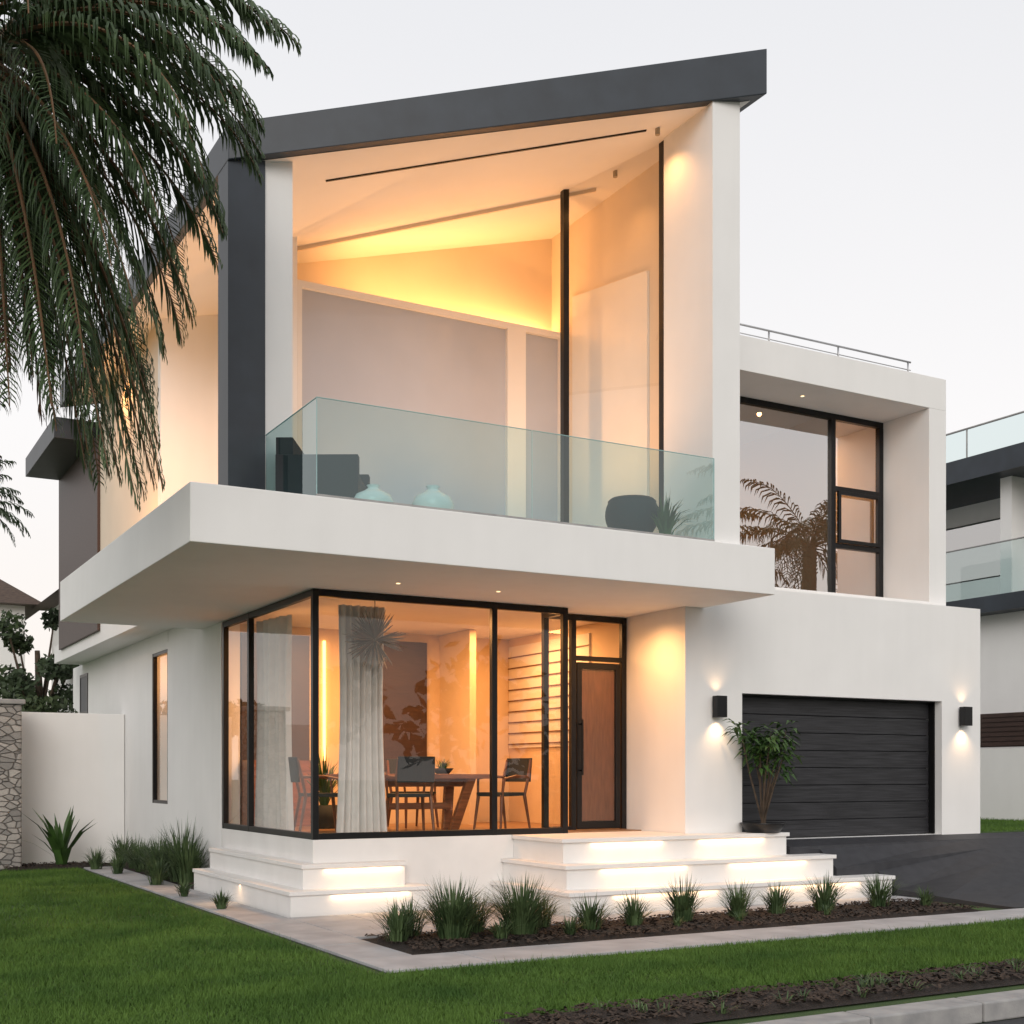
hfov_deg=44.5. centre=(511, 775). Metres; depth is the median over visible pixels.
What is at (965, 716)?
wall sconce
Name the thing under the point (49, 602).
neighbour house
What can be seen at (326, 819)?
indoor plant
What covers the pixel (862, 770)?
garage door
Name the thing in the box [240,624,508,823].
dining back wall
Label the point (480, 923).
ornamental grass
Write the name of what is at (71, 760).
boundary wall
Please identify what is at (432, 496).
ceramic vase
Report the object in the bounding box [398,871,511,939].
ornamental grass
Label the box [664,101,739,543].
white fin
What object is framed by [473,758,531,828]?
dining chair
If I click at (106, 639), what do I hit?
floor slab
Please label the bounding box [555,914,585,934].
ornamental grass
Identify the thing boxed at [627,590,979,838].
garage wing wall
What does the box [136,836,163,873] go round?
ornamental grass
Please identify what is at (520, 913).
ornamental grass
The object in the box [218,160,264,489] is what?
dark pillar
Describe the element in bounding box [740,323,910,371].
roof rail
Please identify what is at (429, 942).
planting bed
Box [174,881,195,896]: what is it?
ornamental grass
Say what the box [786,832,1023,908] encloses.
driveway
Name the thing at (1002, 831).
raised lawn
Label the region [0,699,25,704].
cap
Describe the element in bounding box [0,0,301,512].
palm tree
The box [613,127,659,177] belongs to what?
spot bodies
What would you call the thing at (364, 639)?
starburst pendant
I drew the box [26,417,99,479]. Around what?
eave
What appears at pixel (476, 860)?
podium
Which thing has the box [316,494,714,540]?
balustrade channel
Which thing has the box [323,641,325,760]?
led bar
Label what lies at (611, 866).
entrance steps
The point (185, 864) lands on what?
ornamental grass
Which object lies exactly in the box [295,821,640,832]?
dining floor
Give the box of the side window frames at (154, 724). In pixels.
[80,649,167,803]
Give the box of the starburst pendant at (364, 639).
[344,601,405,669]
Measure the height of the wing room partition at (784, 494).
2.700 m
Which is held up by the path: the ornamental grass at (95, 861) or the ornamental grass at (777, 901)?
the ornamental grass at (95, 861)
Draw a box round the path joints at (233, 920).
[85,869,353,961]
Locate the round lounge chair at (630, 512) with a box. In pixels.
[605,495,658,531]
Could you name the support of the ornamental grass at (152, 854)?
on the planting bed at (133, 870)
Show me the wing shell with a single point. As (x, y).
(907, 409)
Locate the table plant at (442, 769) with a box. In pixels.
[435,759,453,773]
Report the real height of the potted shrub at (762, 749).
1.381 m
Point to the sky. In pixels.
(882, 153)
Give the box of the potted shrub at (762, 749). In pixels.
[722,719,805,832]
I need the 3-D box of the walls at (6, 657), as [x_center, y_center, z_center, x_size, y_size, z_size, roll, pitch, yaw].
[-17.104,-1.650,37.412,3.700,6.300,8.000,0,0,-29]
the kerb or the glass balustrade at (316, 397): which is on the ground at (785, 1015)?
the kerb
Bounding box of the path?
[84,866,1023,973]
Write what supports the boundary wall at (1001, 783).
on the raised lawn at (1002, 831)
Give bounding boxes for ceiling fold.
[297,188,595,251]
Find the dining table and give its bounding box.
[326,774,489,829]
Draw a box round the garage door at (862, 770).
[742,696,927,837]
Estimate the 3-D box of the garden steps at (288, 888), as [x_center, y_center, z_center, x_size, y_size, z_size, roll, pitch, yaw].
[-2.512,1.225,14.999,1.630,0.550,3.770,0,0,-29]
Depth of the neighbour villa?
23.29 m
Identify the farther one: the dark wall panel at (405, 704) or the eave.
the eave
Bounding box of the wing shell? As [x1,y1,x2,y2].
[740,335,945,605]
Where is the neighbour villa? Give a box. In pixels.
[946,411,1023,748]
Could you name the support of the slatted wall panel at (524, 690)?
attached to the dining back wall at (330, 637)
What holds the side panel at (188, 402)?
on the floor slab at (106, 639)
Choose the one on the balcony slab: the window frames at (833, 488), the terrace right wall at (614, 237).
the terrace right wall at (614, 237)
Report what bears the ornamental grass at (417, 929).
on the planting bed at (429, 942)
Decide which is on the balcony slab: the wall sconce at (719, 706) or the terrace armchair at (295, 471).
the terrace armchair at (295, 471)
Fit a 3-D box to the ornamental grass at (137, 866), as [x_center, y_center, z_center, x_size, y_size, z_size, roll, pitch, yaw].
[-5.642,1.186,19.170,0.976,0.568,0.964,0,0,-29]
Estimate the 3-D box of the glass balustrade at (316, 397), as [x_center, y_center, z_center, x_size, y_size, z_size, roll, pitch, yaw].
[-0.148,-3.014,13.199,4.576,0.887,1.480,0,0,-29]
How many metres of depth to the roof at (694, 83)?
13.22 m
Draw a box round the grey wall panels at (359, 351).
[302,289,557,520]
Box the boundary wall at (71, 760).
[22,712,123,863]
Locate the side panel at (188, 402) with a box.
[158,314,217,505]
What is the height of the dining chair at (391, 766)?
0.902 m
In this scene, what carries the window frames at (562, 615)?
on the podium
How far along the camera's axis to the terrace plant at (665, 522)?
13.69 m
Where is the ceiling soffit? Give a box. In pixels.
[68,101,749,405]
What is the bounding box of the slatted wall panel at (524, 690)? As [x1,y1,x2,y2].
[508,633,590,747]
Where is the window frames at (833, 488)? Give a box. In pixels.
[740,396,882,596]
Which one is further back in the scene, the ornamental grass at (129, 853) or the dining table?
the ornamental grass at (129, 853)
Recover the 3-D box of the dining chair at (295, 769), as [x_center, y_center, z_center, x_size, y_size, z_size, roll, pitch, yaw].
[-2.369,0.235,15.073,0.638,0.902,0.538,0,0,-19]
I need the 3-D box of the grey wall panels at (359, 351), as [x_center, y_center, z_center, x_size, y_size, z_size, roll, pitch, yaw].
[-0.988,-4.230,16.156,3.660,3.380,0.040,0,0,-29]
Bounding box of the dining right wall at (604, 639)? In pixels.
[509,623,618,824]
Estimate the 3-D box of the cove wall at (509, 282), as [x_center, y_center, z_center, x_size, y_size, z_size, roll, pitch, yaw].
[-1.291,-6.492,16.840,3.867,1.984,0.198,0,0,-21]
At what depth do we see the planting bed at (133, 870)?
18.87 m
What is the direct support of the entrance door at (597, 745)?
attached to the window frames at (562, 615)
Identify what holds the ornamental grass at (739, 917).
on the planting bed at (429, 942)
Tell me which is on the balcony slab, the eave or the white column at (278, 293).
the white column at (278, 293)
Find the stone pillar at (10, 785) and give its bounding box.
[0,704,21,870]
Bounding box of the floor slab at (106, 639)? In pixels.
[54,624,172,664]
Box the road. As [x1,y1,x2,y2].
[980,1017,1023,1023]
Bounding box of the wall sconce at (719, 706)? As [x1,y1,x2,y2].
[712,695,726,717]
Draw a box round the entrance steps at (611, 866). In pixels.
[490,831,894,916]
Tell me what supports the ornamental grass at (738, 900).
on the planting bed at (429, 942)
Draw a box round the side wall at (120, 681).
[73,622,239,867]
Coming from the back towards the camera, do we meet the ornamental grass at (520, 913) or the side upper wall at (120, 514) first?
the side upper wall at (120, 514)
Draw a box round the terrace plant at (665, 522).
[649,488,697,534]
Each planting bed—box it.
[1,861,109,870]
[108,860,193,889]
[361,898,982,954]
[492,957,1023,1023]
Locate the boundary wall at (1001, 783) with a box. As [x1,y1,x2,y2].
[980,748,1023,820]
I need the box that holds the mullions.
[560,140,663,522]
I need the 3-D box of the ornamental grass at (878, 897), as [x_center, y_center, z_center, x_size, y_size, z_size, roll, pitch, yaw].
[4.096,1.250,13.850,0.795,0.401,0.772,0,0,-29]
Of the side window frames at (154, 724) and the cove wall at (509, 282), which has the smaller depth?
the cove wall at (509, 282)
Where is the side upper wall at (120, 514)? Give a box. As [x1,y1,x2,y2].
[100,322,157,550]
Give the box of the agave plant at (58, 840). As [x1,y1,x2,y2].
[22,806,94,864]
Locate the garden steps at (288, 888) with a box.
[193,848,431,917]
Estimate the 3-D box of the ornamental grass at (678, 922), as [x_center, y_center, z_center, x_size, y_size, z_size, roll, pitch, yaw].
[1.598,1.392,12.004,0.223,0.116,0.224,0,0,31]
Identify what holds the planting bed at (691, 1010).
on the ground at (785, 1015)
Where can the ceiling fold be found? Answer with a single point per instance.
(438, 221)
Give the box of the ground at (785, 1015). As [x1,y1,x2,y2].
[0,863,1023,1023]
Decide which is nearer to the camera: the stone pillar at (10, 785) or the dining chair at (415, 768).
the dining chair at (415, 768)
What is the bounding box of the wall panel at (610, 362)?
[572,271,648,526]
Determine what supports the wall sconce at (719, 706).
attached to the garage wing wall at (685, 664)
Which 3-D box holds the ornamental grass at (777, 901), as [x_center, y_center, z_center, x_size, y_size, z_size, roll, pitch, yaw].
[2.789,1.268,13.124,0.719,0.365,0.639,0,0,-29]
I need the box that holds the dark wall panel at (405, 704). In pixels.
[240,632,426,825]
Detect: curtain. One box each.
[254,615,293,830]
[336,604,386,832]
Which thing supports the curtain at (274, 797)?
hanging from the window frames at (562, 615)
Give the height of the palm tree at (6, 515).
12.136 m
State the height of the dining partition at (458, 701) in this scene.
2.700 m
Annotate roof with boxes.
[0,579,39,620]
[60,49,766,406]
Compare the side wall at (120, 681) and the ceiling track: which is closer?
the ceiling track
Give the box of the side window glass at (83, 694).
[81,676,86,711]
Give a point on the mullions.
(564, 353)
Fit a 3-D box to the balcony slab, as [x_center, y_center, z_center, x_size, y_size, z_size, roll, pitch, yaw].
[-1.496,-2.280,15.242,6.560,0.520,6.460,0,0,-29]
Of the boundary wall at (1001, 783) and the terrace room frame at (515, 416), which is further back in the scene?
the boundary wall at (1001, 783)
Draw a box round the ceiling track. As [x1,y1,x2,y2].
[326,129,646,181]
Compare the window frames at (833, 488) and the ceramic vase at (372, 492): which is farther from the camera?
the window frames at (833, 488)
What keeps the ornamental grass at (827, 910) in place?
on the planting bed at (429, 942)
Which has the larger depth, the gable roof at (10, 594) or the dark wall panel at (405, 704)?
the gable roof at (10, 594)
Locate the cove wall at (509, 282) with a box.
[297,239,550,330]
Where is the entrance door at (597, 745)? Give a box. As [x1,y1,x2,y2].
[576,662,619,828]
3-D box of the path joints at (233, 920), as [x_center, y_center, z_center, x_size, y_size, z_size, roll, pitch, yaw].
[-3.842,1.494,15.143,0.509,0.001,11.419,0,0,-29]
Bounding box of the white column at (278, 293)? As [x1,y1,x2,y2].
[265,162,292,490]
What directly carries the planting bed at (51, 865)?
on the ground at (785, 1015)
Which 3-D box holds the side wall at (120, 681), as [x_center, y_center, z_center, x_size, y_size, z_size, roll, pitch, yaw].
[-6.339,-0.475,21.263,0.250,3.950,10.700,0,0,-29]
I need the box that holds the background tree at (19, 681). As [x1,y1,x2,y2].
[0,607,78,711]
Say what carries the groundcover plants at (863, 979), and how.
on the planting bed at (691, 1010)
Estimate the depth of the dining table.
15.66 m
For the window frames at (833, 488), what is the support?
attached to the wing shell
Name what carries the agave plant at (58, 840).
on the planting bed at (51, 865)
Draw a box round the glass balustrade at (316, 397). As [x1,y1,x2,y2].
[266,396,713,538]
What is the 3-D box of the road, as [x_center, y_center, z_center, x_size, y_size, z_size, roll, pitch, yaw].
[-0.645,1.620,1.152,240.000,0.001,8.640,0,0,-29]
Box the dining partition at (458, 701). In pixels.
[440,629,475,824]
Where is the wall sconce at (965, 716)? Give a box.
[959,707,972,725]
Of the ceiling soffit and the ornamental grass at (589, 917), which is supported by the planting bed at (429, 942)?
the ornamental grass at (589, 917)
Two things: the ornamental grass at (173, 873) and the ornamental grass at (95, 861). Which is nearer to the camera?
the ornamental grass at (173, 873)
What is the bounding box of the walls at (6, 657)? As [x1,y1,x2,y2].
[0,605,24,698]
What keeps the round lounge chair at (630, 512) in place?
on the balcony slab
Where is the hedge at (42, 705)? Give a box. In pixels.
[0,692,77,712]
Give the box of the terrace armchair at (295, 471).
[275,437,369,497]
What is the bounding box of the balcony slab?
[60,481,774,639]
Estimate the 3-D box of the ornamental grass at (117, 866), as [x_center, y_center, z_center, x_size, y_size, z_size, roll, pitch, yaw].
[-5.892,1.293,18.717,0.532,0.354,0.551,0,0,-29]
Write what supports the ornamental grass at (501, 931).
on the planting bed at (429, 942)
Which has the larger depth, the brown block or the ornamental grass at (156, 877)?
the brown block
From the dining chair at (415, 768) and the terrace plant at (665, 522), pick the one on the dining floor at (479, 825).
the dining chair at (415, 768)
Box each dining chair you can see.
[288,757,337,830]
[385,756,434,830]
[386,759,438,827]
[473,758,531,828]
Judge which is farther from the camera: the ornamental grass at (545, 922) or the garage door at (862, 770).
the garage door at (862, 770)
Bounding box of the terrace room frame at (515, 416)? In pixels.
[297,279,559,521]
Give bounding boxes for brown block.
[59,435,99,649]
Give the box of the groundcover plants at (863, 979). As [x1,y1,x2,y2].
[587,957,1023,1013]
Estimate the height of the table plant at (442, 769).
0.196 m
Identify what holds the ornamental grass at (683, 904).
on the planting bed at (429, 942)
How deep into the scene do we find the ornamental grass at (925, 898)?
13.88 m
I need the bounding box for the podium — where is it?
[222,828,634,904]
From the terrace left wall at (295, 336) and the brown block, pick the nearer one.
the terrace left wall at (295, 336)
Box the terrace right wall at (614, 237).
[551,161,658,532]
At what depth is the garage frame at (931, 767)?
17.25 m
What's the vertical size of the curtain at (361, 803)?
2.590 m
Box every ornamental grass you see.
[84,846,107,868]
[107,833,133,862]
[107,852,129,873]
[113,834,148,868]
[121,835,150,871]
[127,833,180,879]
[134,818,204,881]
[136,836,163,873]
[138,855,176,884]
[159,833,208,884]
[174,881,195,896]
[208,889,237,908]
[360,898,434,941]
[375,891,434,936]
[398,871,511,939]
[430,890,499,932]
[474,873,575,934]
[481,914,524,938]
[530,891,573,927]
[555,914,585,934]
[558,892,626,929]
[609,891,662,925]
[651,875,712,921]
[672,915,686,925]
[709,880,765,916]
[729,909,746,920]
[754,880,803,913]
[793,871,852,910]
[820,903,833,914]
[842,871,914,906]
[912,885,940,905]
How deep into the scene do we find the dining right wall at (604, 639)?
17.66 m
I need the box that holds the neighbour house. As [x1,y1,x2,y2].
[31,589,80,712]
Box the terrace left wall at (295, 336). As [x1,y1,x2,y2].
[293,237,296,442]
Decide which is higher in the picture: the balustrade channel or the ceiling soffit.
the ceiling soffit
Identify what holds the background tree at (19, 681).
on the ground at (785, 1015)
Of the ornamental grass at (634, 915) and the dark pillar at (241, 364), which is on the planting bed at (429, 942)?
the ornamental grass at (634, 915)
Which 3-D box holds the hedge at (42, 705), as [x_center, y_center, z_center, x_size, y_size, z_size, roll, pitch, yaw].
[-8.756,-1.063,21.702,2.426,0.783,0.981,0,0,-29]
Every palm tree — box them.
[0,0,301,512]
[0,455,33,547]
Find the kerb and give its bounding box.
[745,989,1023,1023]
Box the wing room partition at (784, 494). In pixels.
[740,418,827,591]
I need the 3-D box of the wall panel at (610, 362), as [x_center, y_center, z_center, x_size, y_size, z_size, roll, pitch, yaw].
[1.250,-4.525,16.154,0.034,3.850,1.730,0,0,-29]
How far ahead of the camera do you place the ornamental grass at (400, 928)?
10.89 m
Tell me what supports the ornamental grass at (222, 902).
on the path
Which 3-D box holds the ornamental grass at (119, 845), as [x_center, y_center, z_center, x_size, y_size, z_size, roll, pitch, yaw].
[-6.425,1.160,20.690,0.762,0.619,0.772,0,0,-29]
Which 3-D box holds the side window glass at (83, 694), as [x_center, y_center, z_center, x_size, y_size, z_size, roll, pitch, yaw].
[-8.480,-1.600,24.821,0.001,0.680,0.680,0,0,-29]
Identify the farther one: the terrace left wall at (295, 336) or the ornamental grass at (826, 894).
the terrace left wall at (295, 336)
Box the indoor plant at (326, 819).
[305,752,338,828]
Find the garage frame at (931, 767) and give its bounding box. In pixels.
[742,694,934,832]
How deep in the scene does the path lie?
11.80 m
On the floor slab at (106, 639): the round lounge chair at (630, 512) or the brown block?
the brown block
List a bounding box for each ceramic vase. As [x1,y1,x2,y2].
[354,484,393,501]
[412,485,453,508]
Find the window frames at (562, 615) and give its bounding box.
[222,589,626,839]
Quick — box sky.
[0,0,1023,695]

